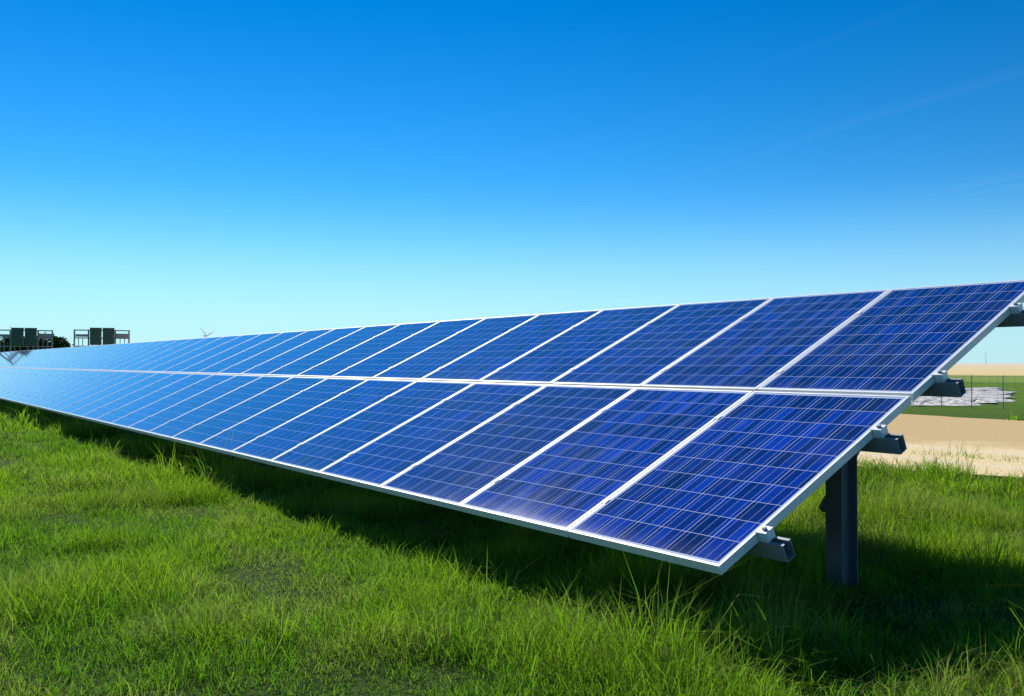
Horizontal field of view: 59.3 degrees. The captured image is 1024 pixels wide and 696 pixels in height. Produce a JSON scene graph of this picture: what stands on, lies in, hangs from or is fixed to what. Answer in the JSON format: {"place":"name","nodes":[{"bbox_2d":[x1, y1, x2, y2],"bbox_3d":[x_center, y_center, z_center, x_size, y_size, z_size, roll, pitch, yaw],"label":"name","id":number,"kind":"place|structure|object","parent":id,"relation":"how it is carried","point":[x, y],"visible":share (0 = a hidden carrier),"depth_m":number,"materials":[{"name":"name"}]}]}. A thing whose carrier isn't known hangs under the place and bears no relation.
{"place":"outdoors","nodes":[
{"label":"outdoors","id":0,"kind":"place"},
{"bbox_2d":[0,363,1023,695],"bbox_3d":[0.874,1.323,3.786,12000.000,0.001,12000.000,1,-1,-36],"label":"ground","id":1,"kind":"structure","parent":0,"point":[976,375],"depth_m":4.63,"materials":[{"name":"green plant"}]},
{"bbox_2d":[0,341,12,350],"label":"shelterbelt tree","id":2,"kind":"object","parent":1,"relation":"on","point":[7,348],"visible":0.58,"depth_m":357.76,"materials":[{"name":"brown plant"}]},
{"bbox_2d":[0,338,16,351],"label":"shelterbelt tree","id":3,"kind":"object","parent":1,"relation":"on","point":[7,341],"visible":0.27,"depth_m":366.18,"materials":[{"name":"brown plant"}]},
{"bbox_2d":[8,345,23,351],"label":"shelterbelt tree","id":4,"kind":"object","parent":1,"relation":"on","point":[17,348],"visible":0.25,"depth_m":366.06,"materials":[{"name":"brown plant"}]},
{"bbox_2d":[0,328,52,351],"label":"inverter rack","id":5,"kind":"object","parent":1,"relation":"on","point":[15,336],"visible":0.68,"depth_m":48.59,"materials":[{"name":"metal"}]},
{"bbox_2d":[20,336,43,349],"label":"shelterbelt tree","id":6,"kind":"object","parent":1,"relation":"on","point":[30,348],"visible":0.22,"depth_m":364.98,"materials":[{"name":"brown plant"}]},
{"bbox_2d":[43,333,69,348],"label":"shelterbelt tree","id":7,"kind":"object","parent":1,"relation":"on","point":[60,342],"visible":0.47,"depth_m":368.68,"materials":[{"name":"green plant"}]},
{"bbox_2d":[73,328,129,346],"bbox_3d":[-22.200,0.637,48.675,2.780,3.450,0.440,0,-1,-26],"label":"inverter rack","id":8,"kind":"object","parent":1,"relation":"on","point":[110,336],"visible":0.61,"depth_m":48.52,"materials":[{"name":"metal"}]},
{"bbox_2d":[0,436,1020,695],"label":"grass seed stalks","id":9,"kind":"object","parent":1,"relation":"on","point":[388,572],"depth_m":4.83,"materials":[{"name":"green plant"}]},
{"bbox_2d":[0,280,1023,591],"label":"solar array","id":10,"kind":"object","parent":1,"relation":"on","point":[720,438],"visible":0.98,"depth_m":6.26,"materials":[{"name":"glass"}]},
{"bbox_2d":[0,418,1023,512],"bbox_3d":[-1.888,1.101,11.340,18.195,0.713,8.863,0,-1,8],"label":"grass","id":11,"kind":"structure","parent":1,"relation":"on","point":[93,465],"depth_m":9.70,"materials":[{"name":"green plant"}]},
{"bbox_2d":[0,399,1023,434],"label":"grass","id":12,"kind":"structure","parent":1,"relation":"on","point":[13,411],"depth_m":17.79,"materials":[{"name":"green plant"}]},
{"bbox_2d":[911,375,1023,408],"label":"wire fence","id":13,"kind":"object","parent":1,"relation":"on","point":[1003,383],"visible":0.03,"depth_m":24.55,"materials":[{"name":"silver metal"}]},
{"bbox_2d":[0,0,1023,362],"label":"sky","id":14,"kind":"structure","parent":0,"point":[170,169],"materials":[{"name":"blue"}]},
{"bbox_2d":[857,414,1023,476],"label":"dirt road","id":15,"kind":"structure","parent":0,"point":[940,433],"depth_m":14.09,"materials":[{"name":"beige soil"}]},
{"bbox_2d":[912,387,1014,405],"bbox_3d":[18.325,1.746,35.361,4.935,0.171,22.881,-1,-1,40],"label":"gravel patch","id":16,"kind":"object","parent":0,"point":[996,396],"depth_m":29.52,"materials":[{"name":"grey gravel"}]}
]}

